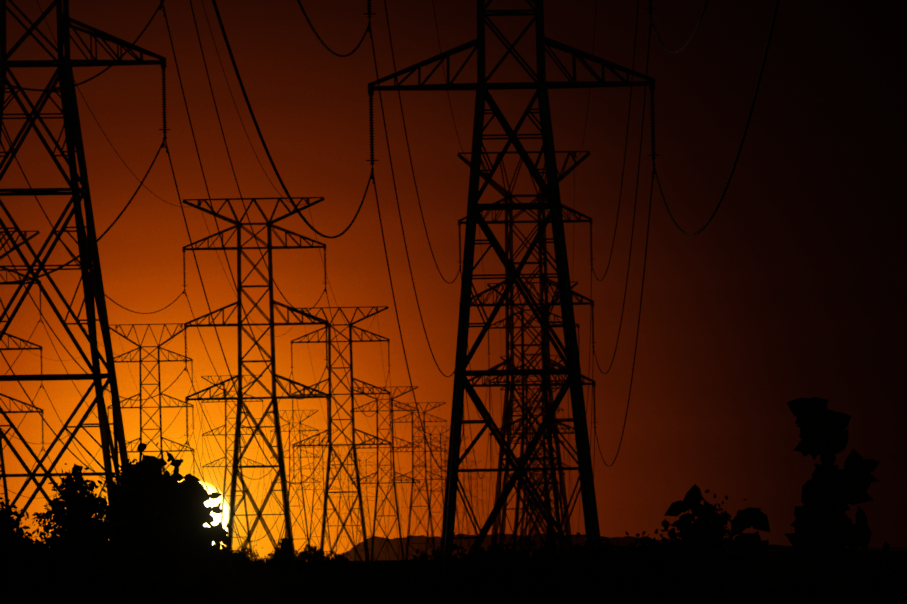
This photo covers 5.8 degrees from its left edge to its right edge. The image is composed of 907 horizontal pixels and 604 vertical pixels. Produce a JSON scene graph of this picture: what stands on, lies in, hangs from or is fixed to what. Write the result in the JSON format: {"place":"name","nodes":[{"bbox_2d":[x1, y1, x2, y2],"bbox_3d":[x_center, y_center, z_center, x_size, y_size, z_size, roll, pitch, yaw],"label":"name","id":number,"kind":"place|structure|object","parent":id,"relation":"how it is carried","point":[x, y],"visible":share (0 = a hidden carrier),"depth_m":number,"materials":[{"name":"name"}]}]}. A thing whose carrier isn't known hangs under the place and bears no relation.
{"place":"outdoors","nodes":[
{"label":"outdoors","id":0,"kind":"place"},
{"bbox_2d":[97,442,218,587],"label":"crown","id":1,"kind":"object","parent":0,"point":[152,484],"visible":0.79,"depth_m":104.30,"materials":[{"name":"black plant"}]},
{"bbox_2d":[264,549,278,565],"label":"crown","id":2,"kind":"object","parent":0,"point":[271,558],"visible":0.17,"depth_m":2519.38,"materials":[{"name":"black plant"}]},
{"bbox_2d":[326,446,361,565],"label":"pylon","id":3,"kind":"object","parent":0,"point":[344,504],"visible":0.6,"depth_m":3648.47,"materials":[{"name":"metal"}]},
{"bbox_2d":[348,452,378,565],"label":"pylon","id":4,"kind":"object","parent":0,"point":[363,502],"visible":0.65,"depth_m":4199.44,"materials":[{"name":"metal"}]},
{"bbox_2d":[366,462,391,563],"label":"pylon","id":5,"kind":"object","parent":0,"point":[383,507],"visible":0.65,"depth_m":4799.65,"materials":[{"name":"metal"}]},
{"bbox_2d":[382,467,404,563],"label":"pylon","id":6,"kind":"object","parent":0,"point":[389,514],"visible":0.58,"depth_m":5499.79,"materials":[{"name":"metal"}]},
{"bbox_2d":[397,478,412,562],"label":"pylon","id":7,"kind":"object","parent":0,"point":[401,516],"visible":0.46,"depth_m":6250.52,"materials":[{"name":"metal"}]},
{"bbox_2d":[432,437,469,558],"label":"pylon","id":8,"kind":"object","parent":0,"point":[444,495],"visible":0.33,"depth_m":3300.04,"materials":[{"name":"metal"}]},
{"bbox_2d":[0,0,906,559],"label":"sky","id":9,"kind":"structure","parent":0,"point":[795,287],"materials":[{"name":"orange"}]},
{"bbox_2d":[443,450,476,555],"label":"pylon","id":10,"kind":"object","parent":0,"point":[465,512],"visible":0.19,"depth_m":3850.71,"materials":[{"name":"metal"}]},
{"bbox_2d":[457,461,482,553],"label":"pylon","id":11,"kind":"object","parent":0,"point":[465,502],"visible":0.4,"depth_m":4450.07,"materials":[{"name":"metal"}]},
{"bbox_2d":[462,468,486,545],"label":"pylon","id":12,"kind":"object","parent":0,"point":[475,503],"visible":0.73,"depth_m":5100.76,"materials":[{"name":"metal"}]},
{"bbox_2d":[469,472,490,541],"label":"pylon","id":13,"kind":"object","parent":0,"point":[482,502],"visible":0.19,"depth_m":5801.11,"materials":[{"name":"metal"}]},
{"bbox_2d":[475,477,491,544],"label":"pylon","id":14,"kind":"object","parent":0,"point":[482,505],"visible":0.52,"depth_m":6602.37,"materials":[{"name":"metal"}]},
{"bbox_2d":[530,440,555,556],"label":"pylon","id":15,"kind":"object","parent":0,"point":[541,517],"visible":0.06,"depth_m":3601.14,"materials":[{"name":"metal"}]},
{"bbox_2d":[543,517,560,562],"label":"cypress","id":16,"kind":"object","parent":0,"point":[549,540],"visible":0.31,"depth_m":449.77,"materials":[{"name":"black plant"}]},
{"bbox_2d":[210,551,906,603],"bbox_3d":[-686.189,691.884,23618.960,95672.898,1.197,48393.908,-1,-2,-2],"label":"ground","id":17,"kind":"structure","parent":0,"point":[357,585],"depth_m":793.98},
{"bbox_2d":[0,497,42,553],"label":"conifer","id":18,"kind":"object","parent":17,"relation":"on","point":[3,528],"visible":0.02,"depth_m":413.43,"materials":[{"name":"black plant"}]},
{"bbox_2d":[0,231,45,504],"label":"pylon","id":19,"kind":"object","parent":17,"relation":"on","point":[2,470],"visible":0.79,"depth_m":1035.22,"materials":[{"name":"metal"}]},
{"bbox_2d":[0,501,45,550],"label":"conifer","id":20,"kind":"object","parent":17,"relation":"on","point":[9,513],"visible":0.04,"depth_m":417.00,"materials":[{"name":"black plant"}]},
{"bbox_2d":[0,530,75,556],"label":"crown","id":21,"kind":"object","parent":17,"relation":"on","point":[37,547],"visible":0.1,"depth_m":398.92,"materials":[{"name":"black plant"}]},
{"bbox_2d":[0,0,170,528],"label":"pylon","id":22,"kind":"object","parent":17,"relation":"on","point":[91,273],"visible":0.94,"depth_m":473.45,"materials":[{"name":"metal"}]},
{"bbox_2d":[25,463,211,600],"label":"conifer","id":23,"kind":"object","parent":17,"relation":"on","point":[77,501],"visible":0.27,"depth_m":418.59,"materials":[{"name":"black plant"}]},
{"bbox_2d":[69,496,212,598],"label":"bush","id":24,"kind":"object","parent":17,"relation":"on","point":[155,532],"visible":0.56,"depth_m":99.29,"materials":[{"name":"black plant"}]},
{"bbox_2d":[46,457,243,598],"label":"conifer","id":25,"kind":"object","parent":17,"relation":"on","point":[88,545],"visible":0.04,"depth_m":408.93,"materials":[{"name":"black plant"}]},
{"bbox_2d":[106,323,194,474],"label":"pylon","id":26,"kind":"object","parent":17,"relation":"on","point":[158,361],"visible":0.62,"depth_m":1477.81,"materials":[{"name":"metal"}]},
{"bbox_2d":[123,473,222,601],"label":"bush","id":27,"kind":"object","parent":17,"relation":"on","point":[217,509],"depth_m":107.36,"materials":[{"name":"black plant"}]},
{"bbox_2d":[130,518,242,603],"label":"bush","id":28,"kind":"object","parent":17,"relation":"on","point":[217,535],"visible":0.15,"depth_m":114.45,"materials":[{"name":"black plant"}]},
{"bbox_2d":[183,527,238,603],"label":"bush","id":29,"kind":"object","parent":17,"relation":"on","point":[222,581],"visible":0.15,"depth_m":119.37,"materials":[{"name":"black plant"}]},
{"bbox_2d":[201,375,263,572],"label":"pylon","id":30,"kind":"object","parent":17,"relation":"on","point":[252,570],"visible":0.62,"depth_m":2060.93,"materials":[{"name":"metal"}]},
{"bbox_2d":[231,559,242,569],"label":"crown","id":31,"kind":"object","parent":17,"relation":"on","point":[233,563],"visible":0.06,"depth_m":2488.14,"materials":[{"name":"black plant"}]},
{"bbox_2d":[235,541,264,568],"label":"crown","id":32,"kind":"object","parent":17,"relation":"on","point":[245,558],"visible":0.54,"depth_m":2522.64,"materials":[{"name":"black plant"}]},
{"bbox_2d":[181,197,329,582],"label":"pylon","id":33,"kind":"object","parent":17,"relation":"on","point":[274,397],"visible":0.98,"depth_m":887.61,"materials":[{"name":"metal"}]},
{"bbox_2d":[255,557,275,567],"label":"crown","id":34,"kind":"object","parent":17,"relation":"on","point":[263,563],"visible":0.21,"depth_m":2544.47,"materials":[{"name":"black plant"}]},
{"bbox_2d":[266,536,298,570],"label":"pine","id":35,"kind":"object","parent":17,"relation":"on","point":[279,565],"visible":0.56,"depth_m":2497.67,"materials":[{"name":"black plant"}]},
{"bbox_2d":[270,410,319,550],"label":"pylon","id":36,"kind":"object","parent":17,"relation":"on","point":[300,457],"visible":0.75,"depth_m":2589.84,"materials":[{"name":"metal"}]},
{"bbox_2d":[236,560,353,571],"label":"tree line","id":37,"kind":"object","parent":17,"relation":"on","point":[302,566],"visible":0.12,"depth_m":2497.71,"materials":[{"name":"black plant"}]},
{"bbox_2d":[295,550,312,564],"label":"crown","id":38,"kind":"object","parent":17,"relation":"on","point":[298,559],"visible":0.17,"depth_m":2535.56,"materials":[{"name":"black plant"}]},
{"bbox_2d":[295,544,325,570],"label":"crown","id":39,"kind":"object","parent":17,"relation":"on","point":[314,551],"visible":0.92,"depth_m":2423.51,"materials":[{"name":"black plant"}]},
{"bbox_2d":[307,560,328,570],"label":"crown","id":40,"kind":"object","parent":17,"relation":"on","point":[315,565],"visible":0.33,"depth_m":2489.89,"materials":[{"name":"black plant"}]},
{"bbox_2d":[298,429,339,556],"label":"pylon","id":41,"kind":"object","parent":17,"relation":"on","point":[323,491],"visible":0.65,"depth_m":3097.77,"materials":[{"name":"metal"}]},
{"bbox_2d":[323,550,346,564],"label":"crown","id":42,"kind":"object","parent":17,"relation":"on","point":[335,558],"visible":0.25,"depth_m":2522.93,"materials":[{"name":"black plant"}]},
{"bbox_2d":[290,306,391,574],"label":"pylon","id":43,"kind":"object","parent":17,"relation":"on","point":[367,567],"visible":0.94,"depth_m":1288.55,"materials":[{"name":"metal"}]},
{"bbox_2d":[333,553,355,564],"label":"crown","id":44,"kind":"object","parent":17,"relation":"on","point":[340,557],"visible":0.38,"depth_m":2548.45,"materials":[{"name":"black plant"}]},
{"bbox_2d":[350,386,420,571],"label":"pylon","id":45,"kind":"object","parent":17,"relation":"on","point":[376,400],"visible":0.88,"depth_m":1848.41,"materials":[{"name":"metal"}]},
{"bbox_2d":[0,0,779,573],"bbox_3d":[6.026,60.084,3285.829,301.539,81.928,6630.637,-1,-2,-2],"label":"conductors","id":46,"kind":"structure","parent":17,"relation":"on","point":[160,6],"depth_m":587.88,"materials":[{"name":"grey"}]},
{"bbox_2d":[390,402,447,569],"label":"pylon","id":47,"kind":"object","parent":17,"relation":"on","point":[411,509],"visible":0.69,"depth_m":2299.11,"materials":[{"name":"metal"}]},
{"bbox_2d":[413,426,458,562],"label":"pylon","id":48,"kind":"object","parent":17,"relation":"on","point":[430,483],"visible":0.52,"depth_m":2769.14,"materials":[{"name":"metal"}]},
{"bbox_2d":[407,531,469,585],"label":"bush","id":49,"kind":"object","parent":17,"relation":"on","point":[432,566],"visible":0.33,"depth_m":454.56,"materials":[{"name":"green plant"}]},
{"bbox_2d":[363,0,659,599],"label":"pylon","id":50,"kind":"object","parent":17,"relation":"on","point":[550,190],"visible":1,"depth_m":443.70,"materials":[{"name":"metal"}]},
{"bbox_2d":[457,151,597,560],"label":"pylon","id":51,"kind":"object","parent":17,"relation":"on","point":[499,523],"visible":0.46,"depth_m":822.79,"materials":[{"name":"metal"}]},
{"bbox_2d":[487,281,579,554],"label":"pylon","id":52,"kind":"object","parent":17,"relation":"on","point":[522,449],"visible":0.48,"depth_m":1249.47,"materials":[{"name":"metal"}]},
{"bbox_2d":[500,355,569,551],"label":"pylon","id":53,"kind":"object","parent":17,"relation":"on","point":[531,475],"visible":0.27,"depth_m":1680.10,"materials":[{"name":"metal"}]},
{"bbox_2d":[510,386,564,550],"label":"pylon","id":54,"kind":"object","parent":17,"relation":"on","point":[526,520],"visible":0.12,"depth_m":2100.31,"materials":[{"name":"metal"}]},
{"bbox_2d":[516,411,558,557],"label":"pylon","id":55,"kind":"object","parent":17,"relation":"on","point":[533,481],"visible":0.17,"depth_m":2549.61,"materials":[{"name":"metal"}]},
{"bbox_2d":[520,420,556,558],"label":"pylon","id":56,"kind":"object","parent":17,"relation":"on","point":[538,491],"visible":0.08,"depth_m":3049.99,"materials":[{"name":"metal"}]},
{"bbox_2d":[660,484,739,603],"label":"sprig","id":57,"kind":"object","parent":17,"relation":"on","point":[705,538],"visible":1,"depth_m":37.54,"materials":[{"name":"black plant"}]},
{"bbox_2d":[718,507,770,603],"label":"sprig","id":58,"kind":"object","parent":17,"relation":"on","point":[753,547],"visible":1,"depth_m":33.58,"materials":[{"name":"black plant"}]},
{"bbox_2d":[784,397,897,603],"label":"sprig","id":59,"kind":"object","parent":17,"relation":"on","point":[825,534],"visible":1,"depth_m":29.48,"materials":[{"name":"black plant"}]},
{"bbox_2d":[333,533,906,561],"bbox_3d":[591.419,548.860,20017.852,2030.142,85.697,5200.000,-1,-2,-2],"label":"distant hill","id":60,"kind":"structure","parent":0,"point":[622,541],"depth_m":18855.32,"materials":[{"name":"black"}]},
{"bbox_2d":[636,489,746,587],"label":"crown","id":61,"kind":"object","parent":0,"point":[722,519],"visible":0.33,"depth_m":399.66,"materials":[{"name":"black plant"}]}
]}

